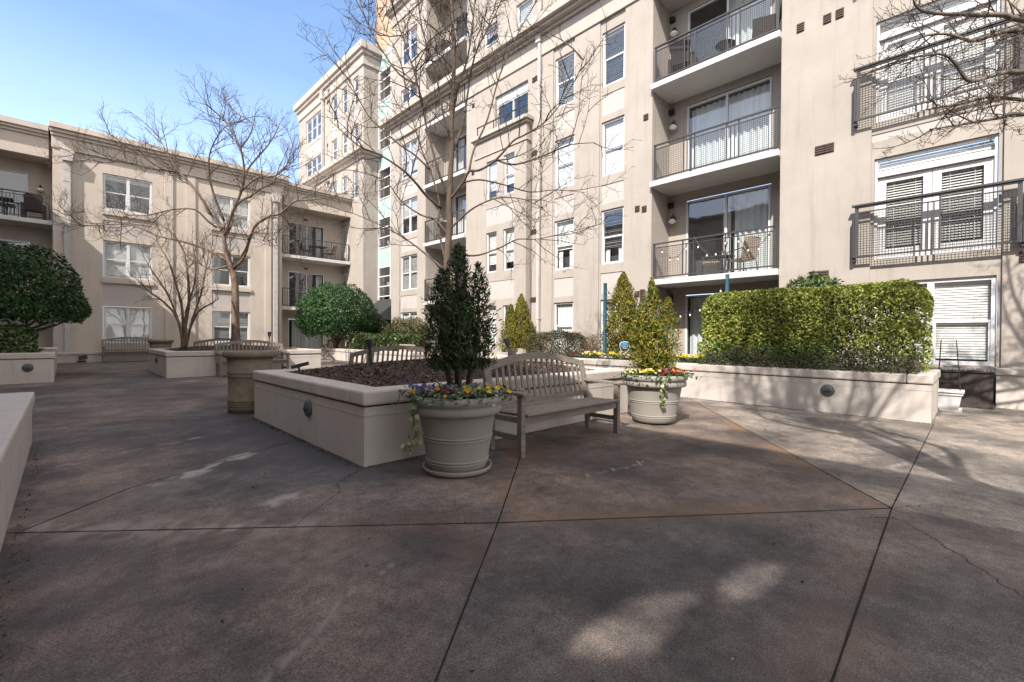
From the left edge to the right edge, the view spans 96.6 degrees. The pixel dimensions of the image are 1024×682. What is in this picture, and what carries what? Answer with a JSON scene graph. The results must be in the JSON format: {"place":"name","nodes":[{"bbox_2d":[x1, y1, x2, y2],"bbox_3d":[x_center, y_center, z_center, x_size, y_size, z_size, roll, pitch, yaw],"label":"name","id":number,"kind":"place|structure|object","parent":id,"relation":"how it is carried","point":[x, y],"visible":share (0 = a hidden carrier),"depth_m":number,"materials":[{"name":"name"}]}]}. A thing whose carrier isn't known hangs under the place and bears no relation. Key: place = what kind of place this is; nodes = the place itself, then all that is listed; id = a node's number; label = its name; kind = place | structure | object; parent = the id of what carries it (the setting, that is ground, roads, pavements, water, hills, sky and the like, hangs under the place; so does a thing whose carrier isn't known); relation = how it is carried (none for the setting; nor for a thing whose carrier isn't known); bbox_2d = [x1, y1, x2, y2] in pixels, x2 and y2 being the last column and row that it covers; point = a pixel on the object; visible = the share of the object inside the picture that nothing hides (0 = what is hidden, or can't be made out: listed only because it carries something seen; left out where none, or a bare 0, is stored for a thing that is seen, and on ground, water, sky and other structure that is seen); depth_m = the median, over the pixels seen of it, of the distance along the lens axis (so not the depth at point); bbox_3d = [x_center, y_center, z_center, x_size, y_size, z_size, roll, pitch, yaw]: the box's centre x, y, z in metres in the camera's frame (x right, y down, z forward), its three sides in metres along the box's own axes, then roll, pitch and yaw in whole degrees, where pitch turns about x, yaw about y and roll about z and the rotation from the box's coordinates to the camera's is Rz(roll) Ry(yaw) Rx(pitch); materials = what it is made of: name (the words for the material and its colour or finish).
{"place":"outdoors","nodes":[
{"label":"outdoors","id":0,"kind":"place"},
{"bbox_2d":[0,0,1000,322],"label":"sky","id":1,"kind":"structure","parent":0,"point":[59,59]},
{"bbox_2d":[0,342,1023,681],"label":"ground","id":2,"kind":"structure","parent":0,"point":[688,588],"depth_m":2.64,"materials":[{"name":"concrete"}]},
{"bbox_2d":[0,392,34,550],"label":"raised planter","id":3,"kind":"object","parent":2,"relation":"on","point":[16,412],"visible":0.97,"depth_m":3.39,"materials":[{"name":"paint"}]},
{"bbox_2d":[0,347,57,384],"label":"raised planter","id":4,"kind":"object","parent":2,"relation":"on","point":[24,368],"visible":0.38,"depth_m":10.86,"materials":[{"name":"paint"}]},
{"bbox_2d":[0,322,39,352],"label":"clipped hedge","id":5,"kind":"object","parent":4,"relation":"on","point":[23,337],"visible":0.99,"depth_m":11.01,"materials":[{"name":"green plant"}]},
{"bbox_2d":[0,240,92,347],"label":"holly tree","id":6,"kind":"object","parent":4,"relation":"on","point":[61,307],"visible":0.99,"depth_m":11.85,"materials":[{"name":"green plant"}]},
{"bbox_2d":[102,337,154,362],"bbox_3d":[-15.978,0.342,19.125,1.840,1.035,0.711,0,1,-44],"label":"garden bench","id":7,"kind":"object","parent":2,"relation":"on","point":[128,351],"visible":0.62,"depth_m":19.04,"materials":[{"name":"brown wood"}]},
{"bbox_2d":[147,339,173,348],"bbox_3d":[-12.605,0.435,16.361,0.769,0.975,0.769,0,1,-44],"label":"trash urn","id":8,"kind":"object","parent":2,"relation":"on","point":[158,343],"visible":0.35,"depth_m":16.09,"materials":[{"name":"concrete"}]},
{"bbox_2d":[0,115,352,362],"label":"apartment building","id":9,"kind":"structure","parent":2,"relation":"on","point":[274,287],"depth_m":20.04,"materials":[{"name":"paint"}]},
{"bbox_2d":[0,239,28,288],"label":"sliding door","id":10,"kind":"structure","parent":9,"relation":"in","point":[4,241],"depth_m":18.33,"materials":[{"name":"clear glass"}]},
{"bbox_2d":[0,168,28,217],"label":"sliding door","id":11,"kind":"structure","parent":9,"relation":"in","point":[9,179],"depth_m":18.45,"materials":[{"name":"clear glass"}]},
{"bbox_2d":[20,193,46,219],"bbox_3d":[-18.872,-5.241,17.990,0.700,1.001,0.704,0,1,-44],"label":"patio chair","id":12,"kind":"object","parent":9,"relation":"on","point":[34,203],"visible":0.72,"depth_m":17.82,"materials":[{"name":"metal"}]},
{"bbox_2d":[103,306,151,342],"bbox_3d":[-16.531,-0.691,19.628,1.600,1.520,0.315,0,1,-44],"label":"window","id":13,"kind":"structure","parent":9,"relation":"in","point":[117,321],"depth_m":19.53,"materials":[{"name":"white glass"}]},
{"bbox_2d":[103,240,151,280],"bbox_3d":[-16.514,-3.426,19.604,1.600,1.530,0.315,0,1,-44],"label":"window","id":14,"kind":"structure","parent":9,"relation":"in","point":[112,267],"depth_m":19.50,"materials":[{"name":"white glass"}]},
{"bbox_2d":[103,173,151,215],"bbox_3d":[-16.497,-6.226,19.580,1.600,1.470,0.315,0,1,-44],"label":"window","id":15,"kind":"structure","parent":9,"relation":"in","point":[115,182],"depth_m":19.55,"materials":[{"name":"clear glass"}]},
{"bbox_2d":[212,310,249,341],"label":"window","id":16,"kind":"structure","parent":9,"relation":"in","point":[221,320],"depth_m":22.20,"materials":[{"name":"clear glass"}]},
{"bbox_2d":[212,253,249,287],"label":"window","id":17,"kind":"structure","parent":9,"relation":"in","point":[243,270],"depth_m":22.32,"materials":[{"name":"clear glass"}]},
{"bbox_2d":[212,194,249,230],"bbox_3d":[-13.746,-6.232,22.281,1.610,1.470,0.315,0,1,-44],"label":"window","id":18,"kind":"structure","parent":9,"relation":"in","point":[245,207],"depth_m":22.33,"materials":[{"name":"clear glass"}]},
{"bbox_2d":[288,319,323,348],"bbox_3d":[-11.954,-0.217,26.229,1.980,2.005,0.700,0,1,-44],"label":"sliding door","id":19,"kind":"structure","parent":9,"relation":"in","point":[296,339],"depth_m":26.03,"materials":[{"name":"clear glass"}]},
{"bbox_2d":[288,271,323,307],"bbox_3d":[-11.938,-2.877,26.206,1.980,2.005,0.700,0,1,-44],"label":"sliding door","id":20,"kind":"structure","parent":9,"relation":"in","point":[298,280],"depth_m":26.35,"materials":[{"name":"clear glass"}]},
{"bbox_2d":[288,221,323,258],"bbox_3d":[-11.921,-5.627,26.182,1.980,2.005,0.700,0,1,-44],"label":"sliding door","id":21,"kind":"structure","parent":9,"relation":"in","point":[319,235],"depth_m":26.52,"materials":[{"name":"clear glass"}]},
{"bbox_2d":[194,338,251,346],"bbox_3d":[-10.688,0.413,16.793,1.840,1.035,0.711,0,1,-44],"label":"garden bench","id":22,"kind":"object","parent":2,"relation":"on","point":[214,340],"visible":0.12,"depth_m":16.30,"materials":[{"name":"brown wood"}]},
{"bbox_2d":[148,345,320,377],"bbox_3d":[-9.153,0.695,15.060,4.203,1.147,3.744,0,1,-44],"label":"raised planter","id":23,"kind":"object","parent":2,"relation":"on","point":[196,361],"visible":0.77,"depth_m":13.08,"materials":[{"name":"paint"}]},
{"bbox_2d":[121,211,220,349],"bbox_3d":[-9.906,-1.855,13.456,3.137,4.228,2.271,0,1,-12],"label":"bare tree","id":24,"kind":"object","parent":23,"relation":"on","point":[184,336],"visible":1,"depth_m":13.58,"materials":[{"name":"brown plant"}]},
{"bbox_2d":[36,64,386,345],"bbox_3d":[-10.458,-4.457,15.158,13.331,9.496,4.488,0,0,4],"label":"bare tree","id":25,"kind":"object","parent":23,"relation":"in","point":[225,229],"visible":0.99,"depth_m":15.15,"materials":[{"name":"brown plant"}]},
{"bbox_2d":[222,350,276,413],"bbox_3d":[-4.181,0.633,7.285,0.769,0.965,0.769,0,1,-44],"label":"trash urn","id":26,"kind":"object","parent":2,"relation":"on","point":[242,365],"visible":0.66,"depth_m":7.00,"materials":[{"name":"brown stone"}]},
{"bbox_2d":[215,340,289,376],"bbox_3d":[-7.650,0.486,13.471,1.840,1.035,0.711,0,1,-44],"label":"garden bench","id":27,"kind":"object","parent":2,"relation":"on","point":[281,361],"visible":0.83,"depth_m":13.62,"materials":[{"name":"brown wood"}]},
{"bbox_2d":[293,38,390,346],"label":"corner apartment block","id":28,"kind":"structure","parent":2,"relation":"on","point":[361,270],"depth_m":26.42,"materials":[{"name":"paint"}]},
{"bbox_2d":[307,111,320,144],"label":"window","id":29,"kind":"structure","parent":28,"relation":"in","point":[315,123],"depth_m":30.99,"materials":[{"name":"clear glass"}]},
{"bbox_2d":[307,155,320,176],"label":"window","id":30,"kind":"structure","parent":28,"relation":"in","point":[317,160],"depth_m":30.92,"materials":[{"name":"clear glass"}]},
{"bbox_2d":[317,347,438,362],"bbox_3d":[-5.793,0.761,20.814,2.744,0.906,8.644,0,1,-44],"label":"raised planter","id":31,"kind":"object","parent":2,"relation":"on","point":[340,353],"visible":0.16,"depth_m":20.41,"materials":[{"name":"paint"}]},
{"bbox_2d":[294,282,378,347],"bbox_3d":[-8.473,-1.242,22.219,3.962,3.344,3.826,0,1,-44],"label":"holly tree","id":32,"kind":"object","parent":31,"relation":"on","point":[337,323],"visible":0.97,"depth_m":21.12,"materials":[{"name":"green plant"}]},
{"bbox_2d":[372,318,390,333],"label":"loose shrub","id":33,"kind":"object","parent":31,"relation":"on","point":[379,324],"visible":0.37,"depth_m":22.77,"materials":[{"name":"green plant"}]},
{"bbox_2d":[345,332,420,350],"bbox_3d":[-6.006,0.056,20.224,1.648,0.888,5.066,0,1,-44],"label":"clipped hedge","id":34,"kind":"object","parent":31,"relation":"on","point":[357,341],"visible":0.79,"depth_m":19.38,"materials":[{"name":"green plant"}]},
{"bbox_2d":[379,316,434,345],"bbox_3d":[-4.796,-0.350,20.749,1.756,1.598,3.910,0,1,-44],"label":"loose shrub","id":35,"kind":"object","parent":31,"relation":"on","point":[408,326],"visible":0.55,"depth_m":20.05,"materials":[{"name":"green plant"}]},
{"bbox_2d":[349,345,437,364],"bbox_3d":[-2.340,0.592,8.692,1.840,1.035,0.711,0,1,-44],"label":"garden bench","id":36,"kind":"object","parent":2,"relation":"on","point":[383,349],"visible":0.16,"depth_m":8.32,"materials":[{"name":"brown wood"}]},
{"bbox_2d":[253,358,628,466],"bbox_3d":[-0.959,0.852,7.095,4.673,1.183,3.494,0,1,-44],"label":"raised planter","id":37,"kind":"object","parent":2,"relation":"on","point":[356,414],"visible":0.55,"depth_m":5.30,"materials":[{"name":"paint"}]},
{"bbox_2d":[365,338,372,362],"bbox_3d":[-2.424,0.211,7.715,0.123,0.514,0.124,0,1,-44],"label":"landscape spotlight","id":38,"kind":"object","parent":37,"relation":"on","point":[369,341],"visible":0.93,"depth_m":7.70,"materials":[{"name":"black metal"}]},
{"bbox_2d":[285,0,642,294],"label":"bare tree","id":39,"kind":"object","parent":37,"relation":"in","point":[446,249],"visible":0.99,"depth_m":7.29,"materials":[{"name":"brown plant"}]},
{"bbox_2d":[6,508,883,532],"bbox_3d":[-1.038,1.197,2.973,7.672,0.010,0.072,0,0,-5],"label":"paving joint","id":40,"kind":"object","parent":2,"relation":"on","point":[438,523],"visible":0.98,"depth_m":2.98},
{"bbox_2d":[376,0,532,346],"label":"peach tower","id":41,"kind":"structure","parent":2,"relation":"on","point":[386,39],"depth_m":39.70,"materials":[{"name":"paint"}]},
{"bbox_2d":[411,389,502,477],"bbox_3d":[-0.505,0.835,4.226,0.842,0.695,0.842,0,1,-44],"label":"flower pot","id":42,"kind":"object","parent":2,"relation":"on","point":[457,438],"visible":0.9,"depth_m":3.94,"materials":[{"name":"plastic"}]},
{"bbox_2d":[401,393,424,455],"bbox_3d":[-0.844,0.729,4.000,0.246,0.559,0.151,0,1,-11],"label":"trailing ivy","id":43,"kind":"object","parent":42,"relation":"hanging from","point":[413,427],"visible":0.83,"depth_m":3.98,"materials":[{"name":"green plant"}]},
{"bbox_2d":[399,383,442,401],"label":"pansy plant","id":44,"kind":"object","parent":42,"relation":"in","point":[423,385],"visible":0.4,"depth_m":4.07,"materials":[{"name":"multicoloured plant"}]},
{"bbox_2d":[397,385,451,405],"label":"pansy plant","id":45,"kind":"object","parent":42,"relation":"in","point":[412,400],"visible":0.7,"depth_m":3.95,"materials":[{"name":"multicoloured plant"}]},
{"bbox_2d":[421,385,477,404],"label":"pansy plant","id":46,"kind":"object","parent":42,"relation":"in","point":[452,396],"visible":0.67,"depth_m":3.87,"materials":[{"name":"multicoloured plant"}]},
{"bbox_2d":[413,241,502,398],"bbox_3d":[-0.486,-0.171,4.251,0.730,1.508,0.725,0,1,-44],"label":"pot evergreen","id":47,"kind":"object","parent":42,"relation":"in","point":[457,345],"visible":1,"depth_m":4.15,"materials":[{"name":"green plant"}]},
{"bbox_2d":[438,386,508,402],"bbox_3d":[-0.355,0.477,4.026,0.586,0.178,0.488,0,1,-44],"label":"pansy plant","id":48,"kind":"object","parent":42,"relation":"in","point":[467,390],"visible":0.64,"depth_m":3.93,"materials":[{"name":"multicoloured plant"}]},
{"bbox_2d":[464,381,511,403],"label":"pansy plant","id":49,"kind":"object","parent":42,"relation":"in","point":[492,390],"visible":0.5,"depth_m":4.09,"materials":[{"name":"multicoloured plant"}]},
{"bbox_2d":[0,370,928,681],"bbox_3d":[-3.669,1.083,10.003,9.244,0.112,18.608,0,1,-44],"label":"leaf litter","id":50,"kind":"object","parent":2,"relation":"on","point":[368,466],"visible":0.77,"depth_m":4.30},
{"bbox_2d":[434,458,519,681],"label":"paving joint","id":51,"kind":"object","parent":2,"relation":"on","point":[453,635],"visible":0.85,"depth_m":2.20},
{"bbox_2d":[481,352,623,458],"bbox_3d":[0.522,0.662,5.436,1.840,1.035,0.711,0,1,-44],"label":"garden bench","id":52,"kind":"object","parent":2,"relation":"on","point":[587,405],"visible":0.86,"depth_m":5.44,"materials":[{"name":"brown wood"}]},
{"bbox_2d":[621,373,687,423],"bbox_3d":[2.056,0.814,6.614,0.927,0.680,0.927,0,1,-44],"label":"flower pot","id":53,"kind":"object","parent":2,"relation":"on","point":[644,397],"visible":0.86,"depth_m":6.31,"materials":[{"name":"plastic"}]},
{"bbox_2d":[625,276,681,375],"bbox_3d":[2.058,-0.188,6.609,0.770,1.522,0.777,0,1,-44],"label":"pot evergreen","id":54,"kind":"object","parent":53,"relation":"in","point":[653,350],"visible":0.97,"depth_m":6.53,"materials":[{"name":"green plant"}]},
{"bbox_2d":[659,377,668,407],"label":"trailing ivy","id":55,"kind":"object","parent":53,"relation":"hanging from","point":[663,386],"visible":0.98,"depth_m":6.17,"materials":[{"name":"green plant"}]},
{"bbox_2d":[365,0,1023,409],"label":"apartment building","id":56,"kind":"structure","parent":2,"relation":"on","point":[791,122],"depth_m":12.80,"materials":[{"name":"paint"}]},
{"bbox_2d":[401,254,416,290],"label":"window","id":57,"kind":"structure","parent":56,"relation":"in","point":[409,263],"depth_m":23.11,"materials":[{"name":"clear glass"}]},
{"bbox_2d":[402,196,416,234],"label":"window","id":58,"kind":"structure","parent":56,"relation":"in","point":[409,225],"depth_m":22.98,"materials":[{"name":"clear glass"}]},
{"bbox_2d":[402,84,416,104],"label":"window","id":59,"kind":"structure","parent":56,"relation":"in","point":[403,93],"depth_m":22.98,"materials":[{"name":"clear glass"}]},
{"bbox_2d":[402,25,416,66],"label":"window","id":60,"kind":"structure","parent":56,"relation":"in","point":[410,44],"depth_m":22.98,"materials":[{"name":"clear glass"}]},
{"bbox_2d":[402,139,417,179],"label":"window","id":61,"kind":"structure","parent":56,"relation":"in","point":[409,146],"depth_m":22.92,"materials":[{"name":"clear glass"}]},
{"bbox_2d":[454,192,465,235],"bbox_3d":[-1.852,-5.733,21.296,0.700,2.325,1.860,0,1,-44],"label":"sliding door","id":62,"kind":"structure","parent":56,"relation":"in","point":[459,200],"depth_m":21.70,"materials":[{"name":"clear glass"}]},
{"bbox_2d":[454,133,466,172],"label":"sliding door","id":63,"kind":"structure","parent":56,"relation":"in","point":[462,141],"depth_m":21.67,"materials":[{"name":"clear glass"}]},
{"bbox_2d":[485,23,496,49],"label":"window","id":64,"kind":"structure","parent":56,"relation":"in","point":[487,40],"depth_m":18.57,"materials":[{"name":"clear glass"}]},
{"bbox_2d":[487,306,495,346],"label":"window","id":65,"kind":"structure","parent":56,"relation":"in","point":[492,308],"depth_m":18.08,"materials":[{"name":"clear glass"}]},
{"bbox_2d":[487,232,496,272],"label":"window","id":66,"kind":"structure","parent":56,"relation":"in","point":[491,237],"depth_m":18.14,"materials":[{"name":"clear glass"}]},
{"bbox_2d":[487,161,496,199],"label":"window","id":67,"kind":"structure","parent":56,"relation":"in","point":[492,169],"depth_m":18.11,"materials":[{"name":"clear glass"}]},
{"bbox_2d":[504,228,513,270],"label":"window","id":68,"kind":"structure","parent":56,"relation":"in","point":[507,248],"depth_m":17.43,"materials":[{"name":"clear glass"}]},
{"bbox_2d":[505,153,513,194],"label":"window","id":69,"kind":"structure","parent":56,"relation":"in","point":[509,181],"depth_m":17.39,"materials":[{"name":"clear glass"}]},
{"bbox_2d":[497,82,532,128],"bbox_3d":[0.286,-8.917,17.756,0.720,1.450,1.790,0,1,-44],"label":"window","id":70,"kind":"structure","parent":56,"relation":"in","point":[507,106],"depth_m":17.87,"materials":[{"name":"clear glass"}]},
{"bbox_2d":[518,0,532,26],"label":"window","id":71,"kind":"structure","parent":56,"relation":"in","point":[527,5],"depth_m":17.15,"materials":[{"name":"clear glass"}]},
{"bbox_2d":[554,302,572,348],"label":"window","id":72,"kind":"structure","parent":56,"relation":"in","point":[563,311],"depth_m":15.84,"materials":[{"name":"clear glass"}]},
{"bbox_2d":[555,218,573,270],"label":"window","id":73,"kind":"structure","parent":56,"relation":"in","point":[566,251],"depth_m":15.93,"materials":[{"name":"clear glass"}]},
{"bbox_2d":[555,135,573,189],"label":"window","id":74,"kind":"structure","parent":56,"relation":"in","point":[562,174],"depth_m":15.85,"materials":[{"name":"white glass"}]},
{"bbox_2d":[556,51,574,107],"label":"window","id":75,"kind":"structure","parent":56,"relation":"in","point":[570,62],"depth_m":15.92,"materials":[{"name":"white glass"}]},
{"bbox_2d":[601,299,622,349],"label":"window","id":76,"kind":"structure","parent":56,"relation":"in","point":[608,304],"depth_m":14.60,"materials":[{"name":"white glass"}]},
{"bbox_2d":[602,206,623,264],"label":"window","id":77,"kind":"structure","parent":56,"relation":"in","point":[612,239],"depth_m":14.59,"materials":[{"name":"white glass"}]},
{"bbox_2d":[602,115,623,176],"bbox_3d":[3.284,-6.095,14.399,0.315,1.710,0.820,0,1,-44],"label":"window","id":78,"kind":"structure","parent":56,"relation":"in","point":[614,127],"depth_m":14.45,"materials":[{"name":"white glass"}]},
{"bbox_2d":[603,23,624,87],"bbox_3d":[3.302,-8.919,14.375,0.315,1.720,0.820,0,1,-44],"label":"window","id":79,"kind":"structure","parent":56,"relation":"in","point":[613,54],"depth_m":14.51,"materials":[{"name":"white glass"}]},
{"bbox_2d":[668,38,698,75],"bbox_3d":[4.853,-7.882,12.970,0.700,1.001,0.704,1,1,36],"label":"patio chair","id":80,"kind":"object","parent":56,"relation":"on","point":[686,52],"visible":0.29,"depth_m":12.76,"materials":[{"name":"metal"}]},
{"bbox_2d":[715,39,734,55],"bbox_3d":[5.672,-7.620,12.117,0.520,0.500,0.520,0,1,-44],"label":"patio table","id":81,"kind":"object","parent":56,"relation":"on","point":[729,43],"visible":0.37,"depth_m":12.06,"materials":[{"name":"grey paint"}]},
{"bbox_2d":[685,294,767,357],"bbox_3d":[6.228,-0.147,13.081,0.700,2.395,2.280,0,1,-44],"label":"sliding door","id":82,"kind":"structure","parent":56,"relation":"in","point":[693,327],"depth_m":13.64,"materials":[{"name":"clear glass"}]},
{"bbox_2d":[686,184,770,276],"bbox_3d":[6.246,-2.947,13.057,0.700,2.395,2.280,0,1,-44],"label":"sliding door","id":83,"kind":"structure","parent":56,"relation":"in","point":[750,208],"depth_m":12.97,"materials":[{"name":"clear glass"}]},
{"bbox_2d":[687,76,771,171],"bbox_3d":[6.263,-5.777,13.033,0.700,2.395,2.280,0,1,-44],"label":"sliding door","id":84,"kind":"structure","parent":56,"relation":"in","point":[754,97],"depth_m":12.83,"materials":[{"name":"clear glass"}]},
{"bbox_2d":[688,0,771,63],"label":"sliding door","id":85,"kind":"structure","parent":56,"relation":"in","point":[712,9],"depth_m":13.43,"materials":[{"name":"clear glass"}]},
{"bbox_2d":[726,236,760,272],"bbox_3d":[6.080,-2.200,11.948,0.584,0.931,0.674,0,1,-14],"label":"patio chair","id":86,"kind":"object","parent":56,"relation":"on","point":[750,254],"visible":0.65,"depth_m":11.73,"materials":[{"name":"grey paint"}]},
{"bbox_2d":[753,3,781,40],"bbox_3d":[6.455,-7.859,11.505,0.704,1.001,0.700,1,1,26],"label":"patio chair","id":87,"kind":"object","parent":56,"relation":"on","point":[767,23],"visible":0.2,"depth_m":11.24,"materials":[{"name":"metal"}]},
{"bbox_2d":[873,275,996,365],"bbox_3d":[8.428,-0.383,9.175,0.315,1.680,1.800,0,1,-44],"label":"window","id":88,"kind":"structure","parent":56,"relation":"in","point":[964,312],"depth_m":8.82,"materials":[{"name":"white glass"}]},
{"bbox_2d":[874,134,998,259],"bbox_3d":[8.508,-2.773,9.220,0.530,2.120,1.800,0,1,-44],"label":"french door","id":89,"kind":"structure","parent":56,"relation":"in","point":[978,165],"depth_m":9.11,"materials":[{"name":"white glass"}]},
{"bbox_2d":[876,0,1000,121],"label":"french door","id":90,"kind":"structure","parent":56,"relation":"in","point":[908,32],"depth_m":9.14,"materials":[{"name":"white glass"}]},
{"bbox_2d":[477,352,940,422],"bbox_3d":[3.064,0.925,11.048,1.893,0.990,10.594,0,1,-44],"label":"raised planter","id":91,"kind":"object","parent":2,"relation":"on","point":[903,396],"visible":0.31,"depth_m":7.69,"materials":[{"name":"paint"}]},
{"bbox_2d":[498,293,537,352],"bbox_3d":[0.220,-0.545,15.856,1.227,2.246,1.591,0,1,-44],"label":"cone evergreen","id":92,"kind":"object","parent":91,"relation":"on","point":[516,317],"visible":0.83,"depth_m":15.61,"materials":[{"name":"green plant"}]},
{"bbox_2d":[518,329,587,356],"bbox_3d":[1.189,0.066,13.504,1.150,0.871,2.355,0,1,-44],"label":"rounded shrub","id":93,"kind":"object","parent":91,"relation":"on","point":[543,338],"visible":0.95,"depth_m":13.20,"materials":[{"name":"green plant"}]},
{"bbox_2d":[580,334,602,356],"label":"loose shrub","id":94,"kind":"object","parent":91,"relation":"on","point":[589,346],"visible":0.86,"depth_m":12.42,"materials":[{"name":"brown plant"}]},
{"bbox_2d":[603,283,606,355],"bbox_3d":[2.577,-0.421,12.613,0.126,2.355,0.126,0,1,-44],"label":"string light post","id":95,"kind":"object","parent":91,"relation":"on","point":[604,317],"visible":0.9,"depth_m":12.62,"materials":[{"name":"teal metal"}]},
{"bbox_2d":[599,271,639,356],"bbox_3d":[3.115,-0.710,12.832,1.494,2.536,1.458,0,1,-44],"label":"cone evergreen","id":96,"kind":"object","parent":91,"relation":"on","point":[627,298],"visible":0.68,"depth_m":12.58,"materials":[{"name":"green plant"}]},
{"bbox_2d":[710,341,838,366],"bbox_3d":[4.979,0.237,8.769,0.657,0.477,2.130,0,1,-44],"label":"ivy patch","id":97,"kind":"object","parent":91,"relation":"on","point":[795,349],"visible":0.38,"depth_m":8.37,"materials":[{"name":"green plant"}]},
{"bbox_2d":[698,344,923,373],"bbox_3d":[5.172,0.282,8.236,0.970,0.426,3.346,0,1,-44],"label":"ground cover","id":98,"kind":"object","parent":91,"relation":"on","point":[835,362],"visible":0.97,"depth_m":7.82,"materials":[{"name":"green plant"}]},
{"bbox_2d":[783,270,843,326],"bbox_3d":[6.403,-0.449,9.705,0.998,2.112,1.120,0,1,-9],"label":"loose shrub","id":99,"kind":"object","parent":91,"relation":"on","point":[819,280],"visible":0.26,"depth_m":9.62,"materials":[{"name":"green plant"}]},
{"bbox_2d":[696,278,934,372],"bbox_3d":[5.521,-0.262,8.700,1.555,1.617,3.740,0,1,-44],"label":"clipped hedge","id":100,"kind":"object","parent":91,"relation":"on","point":[797,321],"visible":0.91,"depth_m":8.18,"materials":[{"name":"green plant"}]},
{"bbox_2d":[830,424,933,681],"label":"paving joint","id":101,"kind":"object","parent":2,"relation":"on","point":[851,624],"visible":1,"depth_m":2.29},
{"bbox_2d":[834,0,1023,162],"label":"bare tree","id":102,"kind":"object","parent":2,"relation":"on","point":[1009,71],"visible":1,"depth_m":4.99,"materials":[{"name":"brown plant"}]},
{"bbox_2d":[890,365,994,409],"bbox_3d":[8.120,0.850,8.681,0.510,0.690,1.469,0,1,-44],"label":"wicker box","id":103,"kind":"object","parent":2,"relation":"on","point":[977,385],"visible":0.49,"depth_m":8.21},
{"bbox_2d":[938,388,964,411],"bbox_3d":[7.611,1.027,7.952,0.520,0.345,0.400,0,1,-44],"label":"flower pot","id":104,"kind":"object","parent":2,"relation":"on","point":[949,399],"depth_m":7.80,"materials":[{"name":"concrete"}]},
{"bbox_2d":[938,340,960,389],"bbox_3d":[7.619,0.439,7.942,0.322,0.921,0.301,0,1,-44],"label":"wire trellis","id":105,"kind":"object","parent":104,"relation":"on","point":[950,366],"visible":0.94,"depth_m":7.93,"materials":[{"name":"black metal"}]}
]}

